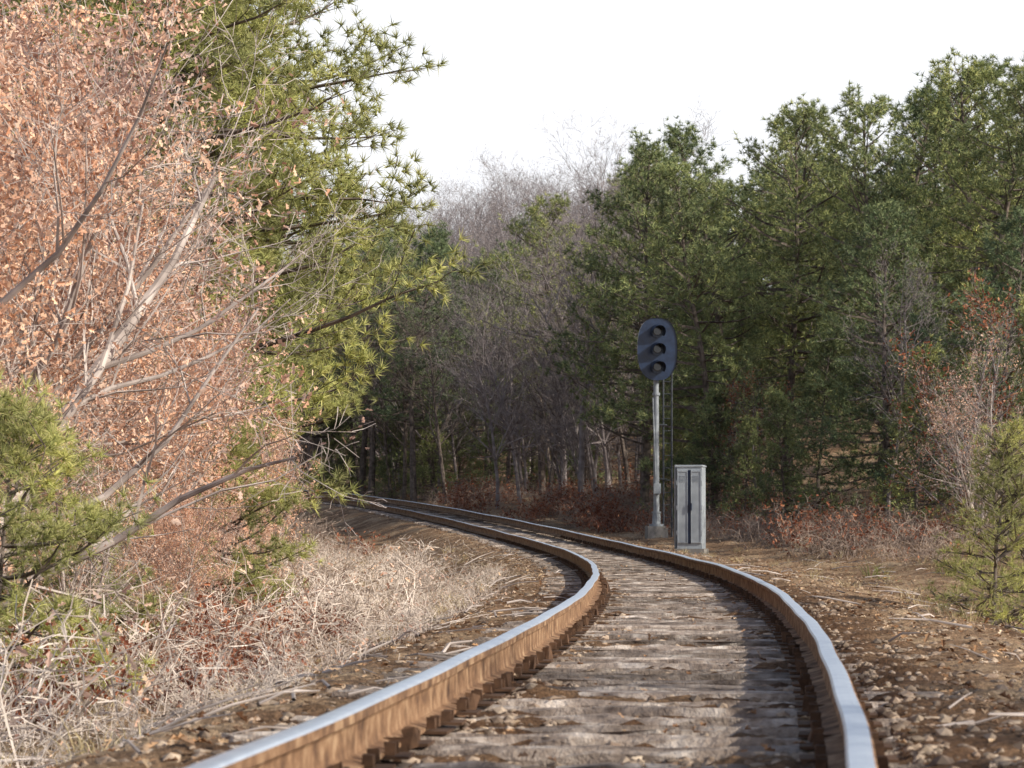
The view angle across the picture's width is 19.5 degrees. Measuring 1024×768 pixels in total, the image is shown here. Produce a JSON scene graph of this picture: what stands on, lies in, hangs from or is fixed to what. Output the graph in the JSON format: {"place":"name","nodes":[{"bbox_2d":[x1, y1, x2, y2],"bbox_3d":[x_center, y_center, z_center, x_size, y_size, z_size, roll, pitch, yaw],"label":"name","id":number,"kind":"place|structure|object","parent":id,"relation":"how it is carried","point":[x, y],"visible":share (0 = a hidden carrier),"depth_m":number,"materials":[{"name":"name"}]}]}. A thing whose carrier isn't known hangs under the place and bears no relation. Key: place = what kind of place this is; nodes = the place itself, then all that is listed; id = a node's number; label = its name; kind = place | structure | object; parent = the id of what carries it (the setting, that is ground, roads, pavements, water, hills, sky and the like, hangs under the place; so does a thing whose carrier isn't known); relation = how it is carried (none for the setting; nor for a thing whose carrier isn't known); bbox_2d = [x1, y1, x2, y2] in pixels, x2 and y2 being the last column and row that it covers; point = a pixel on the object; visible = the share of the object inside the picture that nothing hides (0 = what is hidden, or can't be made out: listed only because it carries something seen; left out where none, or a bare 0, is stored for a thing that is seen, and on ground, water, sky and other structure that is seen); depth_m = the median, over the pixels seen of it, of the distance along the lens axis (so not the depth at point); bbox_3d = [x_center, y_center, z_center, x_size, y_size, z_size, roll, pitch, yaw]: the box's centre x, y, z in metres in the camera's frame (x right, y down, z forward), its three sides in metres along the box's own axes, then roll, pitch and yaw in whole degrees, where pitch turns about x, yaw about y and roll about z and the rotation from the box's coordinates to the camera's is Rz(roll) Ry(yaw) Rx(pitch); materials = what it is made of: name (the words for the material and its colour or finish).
{"place":"outdoors","nodes":[
{"label":"outdoors","id":0,"kind":"place"},
{"bbox_2d":[0,323,1023,767],"bbox_3d":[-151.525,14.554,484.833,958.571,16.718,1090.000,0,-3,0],"label":"ground","id":1,"kind":"structure","parent":0,"point":[364,525],"depth_m":20.35,"materials":[{"name":"brown soil"}]},
{"bbox_2d":[0,363,105,656],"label":"pine tree","id":2,"kind":"object","parent":1,"relation":"on","point":[3,386],"visible":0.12,"depth_m":20.18,"materials":[{"name":"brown plant"}]},
{"bbox_2d":[0,364,165,712],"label":"pine bush","id":3,"kind":"object","parent":1,"relation":"on","point":[12,443],"visible":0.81,"depth_m":17.31,"materials":[{"name":"green plant"}]},
{"bbox_2d":[0,12,184,560],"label":"oak tree","id":4,"kind":"object","parent":1,"relation":"on","point":[9,259],"visible":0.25,"depth_m":24.52,"materials":[{"name":"brown plant"}]},
{"bbox_2d":[0,443,192,646],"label":"pine bush","id":5,"kind":"object","parent":1,"relation":"on","point":[151,609],"visible":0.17,"depth_m":23.90,"materials":[{"name":"green plant"}]},
{"bbox_2d":[0,350,199,652],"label":"oak tree","id":6,"kind":"object","parent":1,"relation":"on","point":[76,575],"visible":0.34,"depth_m":23.12,"materials":[{"name":"brown plant"}]},
{"bbox_2d":[0,0,255,450],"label":"oak tree","id":7,"kind":"object","parent":1,"relation":"on","point":[35,53],"visible":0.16,"depth_m":30.05,"materials":[{"name":"brown plant"}]},
{"bbox_2d":[0,0,262,574],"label":"oak tree","id":8,"kind":"object","parent":1,"relation":"on","point":[70,308],"visible":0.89,"depth_m":21.80,"materials":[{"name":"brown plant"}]},
{"bbox_2d":[0,135,273,621],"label":"oak tree","id":9,"kind":"object","parent":1,"relation":"on","point":[174,316],"visible":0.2,"depth_m":27.14,"materials":[{"name":"brown plant"}]},
{"bbox_2d":[0,286,286,620],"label":"oak tree","id":10,"kind":"object","parent":1,"relation":"on","point":[212,433],"visible":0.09,"depth_m":28.74,"materials":[{"name":"brown plant"}]},
{"bbox_2d":[1,232,305,614],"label":"oak tree","id":11,"kind":"object","parent":1,"relation":"on","point":[251,325],"visible":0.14,"depth_m":30.45,"materials":[{"name":"brown plant"}]},
{"bbox_2d":[3,76,305,573],"bbox_3d":[-5.904,-0.297,35.148,6.834,6.611,5.790,-1,-3,24],"label":"oak tree","id":12,"kind":"object","parent":1,"relation":"on","point":[195,144],"visible":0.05,"depth_m":34.97,"materials":[{"name":"brown plant"}]},
{"bbox_2d":[0,0,323,585],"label":"oak tree","id":13,"kind":"object","parent":1,"relation":"on","point":[103,46],"visible":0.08,"depth_m":30.43,"materials":[{"name":"brown plant"}]},
{"bbox_2d":[107,456,248,635],"bbox_3d":[-3.114,1.612,27.232,1.390,1.908,1.873,0,-3,-7],"label":"oak tree","id":14,"kind":"object","parent":1,"relation":"on","point":[170,546],"visible":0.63,"depth_m":26.84,"materials":[{"name":"brown plant"}]},
{"bbox_2d":[0,566,364,736],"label":"russet bushes","id":15,"kind":"object","parent":1,"relation":"on","point":[197,630],"visible":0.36,"depth_m":19.43,"materials":[{"name":"brown plant"}]},
{"bbox_2d":[0,0,375,636],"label":"oak tree","id":16,"kind":"object","parent":1,"relation":"on","point":[285,377],"visible":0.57,"depth_m":25.56,"materials":[{"name":"brown plant"}]},
{"bbox_2d":[0,0,387,671],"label":"bare tree","id":17,"kind":"object","parent":1,"relation":"on","point":[106,358],"visible":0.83,"depth_m":22.28,"materials":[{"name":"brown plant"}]},
{"bbox_2d":[0,0,450,533],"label":"pine tree","id":18,"kind":"object","parent":1,"relation":"on","point":[302,16],"visible":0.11,"depth_m":41.54,"materials":[{"name":"green plant"}]},
{"bbox_2d":[132,412,325,627],"bbox_3d":[-3.020,1.385,31.049,2.202,2.542,2.163,-1,-3,15],"label":"pine bush","id":19,"kind":"object","parent":1,"relation":"on","point":[266,496],"visible":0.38,"depth_m":30.93,"materials":[{"name":"green plant"}]},
{"bbox_2d":[100,0,377,486],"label":"pine tree","id":20,"kind":"object","parent":1,"relation":"on","point":[332,407],"visible":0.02,"depth_m":49.43,"materials":[{"name":"green plant"}]},
{"bbox_2d":[160,412,319,606],"bbox_3d":[-3.243,1.564,35.567,2.201,3.022,2.965,1,-3,-17],"label":"oak tree","id":21,"kind":"object","parent":1,"relation":"on","point":[279,469],"visible":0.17,"depth_m":35.81,"materials":[{"name":"brown plant"}]},
{"bbox_2d":[0,0,493,584],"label":"pine tree","id":22,"kind":"object","parent":1,"relation":"on","point":[308,170],"visible":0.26,"depth_m":38.29,"materials":[{"name":"green plant"}]},
{"bbox_2d":[0,527,503,767],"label":"dry brush","id":23,"kind":"object","parent":1,"relation":"on","point":[336,596],"visible":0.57,"depth_m":21.82,"materials":[{"name":"beige plant"}]},
{"bbox_2d":[0,562,525,767],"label":"dry twigs","id":24,"kind":"object","parent":1,"relation":"on","point":[414,615],"visible":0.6,"depth_m":16.42,"materials":[{"name":"beige plant"}]},
{"bbox_2d":[284,225,376,487],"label":"pine tree","id":25,"kind":"object","parent":1,"relation":"on","point":[315,438],"visible":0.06,"depth_m":138.99,"materials":[{"name":"green plant"}]},
{"bbox_2d":[307,415,357,492],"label":"young pine tree","id":26,"kind":"object","parent":1,"relation":"on","point":[333,442],"visible":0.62,"depth_m":138.23,"materials":[{"name":"green plant"}]},
{"bbox_2d":[295,213,429,494],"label":"pine tree","id":27,"kind":"object","parent":1,"relation":"on","point":[362,469],"visible":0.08,"depth_m":136.14,"materials":[{"name":"green plant"}]},
{"bbox_2d":[309,274,423,497],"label":"bare tree","id":28,"kind":"object","parent":1,"relation":"on","point":[379,430],"visible":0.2,"depth_m":128.53,"materials":[{"name":"grey plant"}]},
{"bbox_2d":[321,295,436,498],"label":"bare tree","id":29,"kind":"object","parent":1,"relation":"on","point":[386,454],"visible":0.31,"depth_m":127.37,"materials":[{"name":"brown plant"}]},
{"bbox_2d":[305,217,453,495],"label":"pine tree","id":30,"kind":"object","parent":1,"relation":"on","point":[372,451],"visible":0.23,"depth_m":127.83,"materials":[{"name":"green plant"}]},
{"bbox_2d":[372,405,417,499],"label":"young pine tree","id":31,"kind":"object","parent":1,"relation":"on","point":[396,454],"visible":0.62,"depth_m":127.62,"materials":[{"name":"green plant"}]},
{"bbox_2d":[337,276,479,500],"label":"bare tree","id":32,"kind":"object","parent":1,"relation":"on","point":[404,485],"visible":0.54,"depth_m":123.33,"materials":[{"name":"plant"}]},
{"bbox_2d":[344,296,482,499],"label":"bare tree","id":33,"kind":"object","parent":1,"relation":"on","point":[432,477],"visible":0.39,"depth_m":124.21,"materials":[{"name":"brown plant"}]},
{"bbox_2d":[353,231,476,501],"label":"pine tree","id":34,"kind":"object","parent":1,"relation":"on","point":[441,250],"visible":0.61,"depth_m":122.37,"materials":[{"name":"green plant"}]},
{"bbox_2d":[338,277,496,503],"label":"bare tree","id":35,"kind":"object","parent":1,"relation":"on","point":[438,442],"visible":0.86,"depth_m":115.81,"materials":[{"name":"plant"}]},
{"bbox_2d":[353,280,502,492],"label":"bare tree","id":36,"kind":"object","parent":1,"relation":"on","point":[420,436],"visible":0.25,"depth_m":125.75,"materials":[{"name":"grey plant"}]},
{"bbox_2d":[363,218,501,486],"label":"pine tree","id":37,"kind":"object","parent":1,"relation":"on","point":[434,235],"visible":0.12,"depth_m":133.58,"materials":[{"name":"green plant"}]},
{"bbox_2d":[402,399,466,498],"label":"young pine tree","id":38,"kind":"object","parent":1,"relation":"on","point":[424,459],"visible":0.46,"depth_m":124.30,"materials":[{"name":"green plant"}]},
{"bbox_2d":[397,310,493,487],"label":"bare tree","id":39,"kind":"object","parent":1,"relation":"on","point":[454,451],"visible":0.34,"depth_m":125.91,"materials":[{"name":"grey plant"}]},
{"bbox_2d":[426,389,483,484],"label":"young pine tree","id":40,"kind":"object","parent":1,"relation":"on","point":[460,459],"visible":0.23,"depth_m":137.19,"materials":[{"name":"green plant"}]},
{"bbox_2d":[401,250,550,502],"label":"bare tree","id":41,"kind":"object","parent":1,"relation":"on","point":[504,428],"visible":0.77,"depth_m":111.66,"materials":[{"name":"grey plant"}]},
{"bbox_2d":[422,248,551,485],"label":"pine tree","id":42,"kind":"object","parent":1,"relation":"on","point":[484,268],"visible":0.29,"depth_m":126.12,"materials":[{"name":"green plant"}]},
{"bbox_2d":[408,267,571,507],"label":"bare tree","id":43,"kind":"object","parent":1,"relation":"on","point":[494,453],"visible":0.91,"depth_m":108.73,"materials":[{"name":"grey plant"}]},
{"bbox_2d":[462,399,519,492],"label":"young pine tree","id":44,"kind":"object","parent":1,"relation":"on","point":[490,466],"visible":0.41,"depth_m":124.17,"materials":[{"name":"green plant"}]},
{"bbox_2d":[451,321,553,491],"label":"bare tree","id":45,"kind":"object","parent":1,"relation":"on","point":[519,459],"visible":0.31,"depth_m":119.55,"materials":[{"name":"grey plant"}]},
{"bbox_2d":[0,551,1023,767],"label":"fallen sticks","id":46,"kind":"object","parent":1,"relation":"on","point":[166,728],"visible":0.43,"depth_m":15.89,"materials":[{"name":"brown wood"}]},
{"bbox_2d":[439,173,585,482],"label":"bare tree","id":47,"kind":"object","parent":1,"relation":"on","point":[529,314],"visible":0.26,"depth_m":124.36,"materials":[{"name":"grey plant"}]},
{"bbox_2d":[451,310,576,493],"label":"bare tree","id":48,"kind":"object","parent":1,"relation":"on","point":[524,452],"visible":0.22,"depth_m":119.01,"materials":[{"name":"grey plant"}]},
{"bbox_2d":[6,105,1022,485],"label":"distant forest","id":49,"kind":"object","parent":1,"relation":"on","point":[484,223],"visible":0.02,"depth_m":171.62,"materials":[{"name":"plant"}]},
{"bbox_2d":[5,515,1023,767],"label":"fallen leaves","id":50,"kind":"object","parent":1,"relation":"on","point":[175,737],"visible":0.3,"depth_m":17.77,"materials":[{"name":"brown plant"}]},
{"bbox_2d":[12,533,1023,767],"bbox_3d":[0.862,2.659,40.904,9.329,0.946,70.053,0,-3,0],"label":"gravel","id":51,"kind":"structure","parent":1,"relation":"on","point":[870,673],"depth_m":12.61,"materials":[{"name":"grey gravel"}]},
{"bbox_2d":[467,212,585,478],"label":"pine tree","id":52,"kind":"object","parent":1,"relation":"on","point":[509,243],"visible":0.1,"depth_m":130.06,"materials":[{"name":"green plant"}]},
{"bbox_2d":[460,191,625,496],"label":"pine tree","id":53,"kind":"object","parent":1,"relation":"on","point":[541,468],"visible":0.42,"depth_m":116.97,"materials":[{"name":"green plant"}]},
{"bbox_2d":[487,339,620,493],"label":"bare tree","id":54,"kind":"object","parent":1,"relation":"on","point":[560,473],"visible":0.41,"depth_m":110.20,"materials":[{"name":"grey plant"}]},
{"bbox_2d":[469,237,640,500],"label":"bare tree","id":55,"kind":"object","parent":1,"relation":"on","point":[551,474],"visible":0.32,"depth_m":109.94,"materials":[{"name":"plant"}]},
{"bbox_2d":[488,339,624,477],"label":"bare tree","id":56,"kind":"object","parent":1,"relation":"on","point":[569,439],"visible":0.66,"depth_m":108.29,"materials":[{"name":"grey plant"}]},
{"bbox_2d":[456,168,669,493],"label":"bare tree","id":57,"kind":"object","parent":1,"relation":"on","point":[523,341],"visible":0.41,"depth_m":112.69,"materials":[{"name":"grey plant"}]},
{"bbox_2d":[513,240,628,492],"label":"bare tree","id":58,"kind":"object","parent":1,"relation":"on","point":[591,457],"visible":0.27,"depth_m":109.96,"materials":[{"name":"grey plant"}]},
{"bbox_2d":[509,240,652,490],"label":"bare tree","id":59,"kind":"object","parent":1,"relation":"on","point":[603,442],"visible":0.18,"depth_m":113.45,"materials":[{"name":"grey plant"}]},
{"bbox_2d":[185,490,985,767],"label":"railroad track","id":60,"kind":"structure","parent":1,"relation":"on","point":[401,719],"depth_m":12.80,"materials":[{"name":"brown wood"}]},
{"bbox_2d":[449,99,768,503],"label":"bare tree","id":61,"kind":"object","parent":1,"relation":"on","point":[581,456],"visible":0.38,"depth_m":103.99,"materials":[{"name":"grey plant"}]},
{"bbox_2d":[244,442,1021,564],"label":"undergrowth","id":62,"kind":"object","parent":1,"relation":"on","point":[884,529],"visible":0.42,"depth_m":72.19,"materials":[{"name":"brown plant"}]},
{"bbox_2d":[554,162,736,485],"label":"pine tree","id":63,"kind":"object","parent":1,"relation":"on","point":[585,296],"visible":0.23,"depth_m":103.14,"materials":[{"name":"green plant"}]},
{"bbox_2d":[535,125,765,516],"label":"pine tree","id":64,"kind":"object","parent":1,"relation":"on","point":[642,152],"visible":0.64,"depth_m":90.64,"materials":[{"name":"green plant"}]},
{"bbox_2d":[637,318,676,538],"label":"railroad signal","id":65,"kind":"object","parent":1,"relation":"on","point":[657,349],"visible":1,"depth_m":76.92,"materials":[{"name":"metal"}]},
{"bbox_2d":[432,476,894,557],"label":"russet bushes","id":66,"kind":"object","parent":1,"relation":"on","point":[599,519],"visible":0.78,"depth_m":88.00,"materials":[{"name":"brown plant"}]},
{"bbox_2d":[637,395,706,519],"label":"young pine tree","id":67,"kind":"object","parent":1,"relation":"on","point":[682,411],"visible":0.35,"depth_m":88.75,"materials":[{"name":"green plant"}]},
{"bbox_2d":[674,465,707,553],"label":"relay cabinet","id":68,"kind":"object","parent":1,"relation":"on","point":[690,507],"visible":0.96,"depth_m":65.72,"materials":[{"name":"metal"}]},
{"bbox_2d":[582,157,809,516],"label":"pine tree","id":69,"kind":"object","parent":1,"relation":"on","point":[688,209],"visible":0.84,"depth_m":85.68,"materials":[{"name":"green plant"}]},
{"bbox_2d":[661,377,751,520],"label":"young pine tree","id":70,"kind":"object","parent":1,"relation":"on","point":[724,428],"visible":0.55,"depth_m":84.92,"materials":[{"name":"green plant"}]},
{"bbox_2d":[625,116,806,501],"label":"pine tree","id":71,"kind":"object","parent":1,"relation":"on","point":[676,136],"visible":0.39,"depth_m":95.19,"materials":[{"name":"green plant"}]},
{"bbox_2d":[659,165,826,496],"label":"pine tree","id":72,"kind":"object","parent":1,"relation":"on","point":[753,177],"visible":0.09,"depth_m":102.97,"materials":[{"name":"green plant"}]},
{"bbox_2d":[716,410,777,522],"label":"young pine tree","id":73,"kind":"object","parent":1,"relation":"on","point":[746,428],"visible":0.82,"depth_m":81.82,"materials":[{"name":"green plant"}]},
{"bbox_2d":[712,368,810,514],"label":"oak tree","id":74,"kind":"object","parent":1,"relation":"on","point":[755,414],"visible":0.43,"depth_m":83.78,"materials":[{"name":"plant"}]},
{"bbox_2d":[739,381,833,521],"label":"young pine tree","id":75,"kind":"object","parent":1,"relation":"on","point":[778,412],"visible":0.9,"depth_m":78.89,"materials":[{"name":"green plant"}]},
{"bbox_2d":[699,92,881,497],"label":"pine tree","id":76,"kind":"object","parent":1,"relation":"on","point":[829,206],"visible":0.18,"depth_m":98.54,"materials":[{"name":"green plant"}]},
{"bbox_2d":[681,97,902,512],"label":"pine tree","id":77,"kind":"object","parent":1,"relation":"on","point":[793,320],"visible":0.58,"depth_m":87.95,"materials":[{"name":"green plant"}]},
{"bbox_2d":[750,315,876,522],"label":"young pine tree","id":78,"kind":"object","parent":1,"relation":"on","point":[832,345],"visible":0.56,"depth_m":81.87,"materials":[{"name":"green plant"}]},
{"bbox_2d":[770,79,979,506],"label":"pine tree","id":79,"kind":"object","parent":1,"relation":"on","point":[867,112],"visible":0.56,"depth_m":84.55,"materials":[{"name":"green plant"}]},
{"bbox_2d":[793,198,967,517],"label":"pine tree","id":80,"kind":"object","parent":1,"relation":"on","point":[894,208],"visible":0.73,"depth_m":78.54,"materials":[{"name":"green plant"}]},
{"bbox_2d":[792,69,998,505],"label":"pine tree","id":81,"kind":"object","parent":1,"relation":"on","point":[915,115],"visible":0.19,"depth_m":93.69,"materials":[{"name":"green plant"}]},
{"bbox_2d":[816,241,985,525],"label":"bare tree","id":82,"kind":"object","parent":1,"relation":"on","point":[901,387],"visible":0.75,"depth_m":73.49,"materials":[{"name":"grey plant"}]},
{"bbox_2d":[861,333,965,528],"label":"young pine tree","id":83,"kind":"object","parent":1,"relation":"on","point":[905,412],"visible":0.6,"depth_m":70.88,"materials":[{"name":"green plant"}]},
{"bbox_2d":[837,99,1015,489],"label":"pine tree","id":84,"kind":"object","parent":1,"relation":"on","point":[913,179],"visible":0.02,"depth_m":97.34,"materials":[{"name":"green plant"}]},
{"bbox_2d":[866,300,988,519],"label":"young pine tree","id":85,"kind":"object","parent":1,"relation":"on","point":[876,475],"visible":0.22,"depth_m":75.79,"materials":[{"name":"green plant"}]},
{"bbox_2d":[856,46,1023,402],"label":"pine tree","id":86,"kind":"object","parent":1,"relation":"on","point":[944,79],"visible":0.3,"depth_m":89.94,"materials":[{"name":"green plant"}]},
{"bbox_2d":[870,67,1023,450],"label":"pine tree","id":87,"kind":"object","parent":1,"relation":"on","point":[1017,163],"visible":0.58,"depth_m":82.39,"materials":[{"name":"green plant"}]},
{"bbox_2d":[883,266,1023,529],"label":"tree","id":88,"kind":"object","parent":1,"relation":"on","point":[1006,334],"visible":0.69,"depth_m":65.75,"materials":[{"name":"brown plant"}]},
{"bbox_2d":[887,52,1023,316],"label":"pine tree","id":89,"kind":"object","parent":1,"relation":"on","point":[998,72],"visible":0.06,"depth_m":102.40,"materials":[{"name":"green plant"}]},
{"bbox_2d":[888,300,1023,541],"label":"oak tree","id":90,"kind":"object","parent":1,"relation":"on","point":[954,425],"visible":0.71,"depth_m":61.51,"materials":[{"name":"brown plant"}]},
{"bbox_2d":[903,49,1023,353],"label":"pine tree","id":91,"kind":"object","parent":1,"relation":"on","point":[999,92],"visible":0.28,"depth_m":86.40,"materials":[{"name":"green plant"}]},
{"bbox_2d":[909,204,1023,524],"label":"bare tree","id":92,"kind":"object","parent":1,"relation":"on","point":[1017,267],"visible":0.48,"depth_m":71.16,"materials":[{"name":"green plant"}]},
{"bbox_2d":[921,271,1021,509],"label":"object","id":93,"kind":"object","parent":1,"relation":"on","point":[981,296],"visible":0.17,"depth_m":76.88,"materials":[{"name":"brown plant"}]},
{"bbox_2d":[921,410,1023,632],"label":"young pine tree","id":94,"kind":"object","parent":1,"relation":"on","point":[1009,454],"visible":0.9,"depth_m":24.98,"materials":[{"name":"green plant"}]},
{"bbox_2d":[958,459,1023,622],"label":"young pine tree","id":95,"kind":"object","parent":1,"relation":"on","point":[1010,566],"visible":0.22,"depth_m":26.48,"materials":[{"name":"green plant"}]},
{"bbox_2d":[962,192,1023,452],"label":"pine tree","id":96,"kind":"object","parent":1,"relation":"on","point":[1006,241],"visible":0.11,"depth_m":74.10,"materials":[{"name":"green plant"}]},
{"bbox_2d":[990,291,1023,515],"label":"young pine tree","id":97,"kind":"object","parent":1,"relation":"on","point":[1021,378],"visible":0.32,"depth_m":64.18,"materials":[{"name":"green plant"}]},
{"bbox_2d":[0,537,1023,767],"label":"dry grass","id":98,"kind":"structure","parent":0,"point":[80,741],"depth_m":23.98,"materials":[{"name":"beige plant"}]},
{"bbox_2d":[0,0,1023,309],"label":"sky","id":99,"kind":"structure","parent":0,"point":[511,61],"materials":[{"name":"white"}]},
{"bbox_2d":[180,548,1018,767],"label":"fallen leaves","id":100,"kind":"object","parent":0,"point":[747,728],"visible":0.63,"depth_m":12.27,"materials":[{"name":"brown plant"}]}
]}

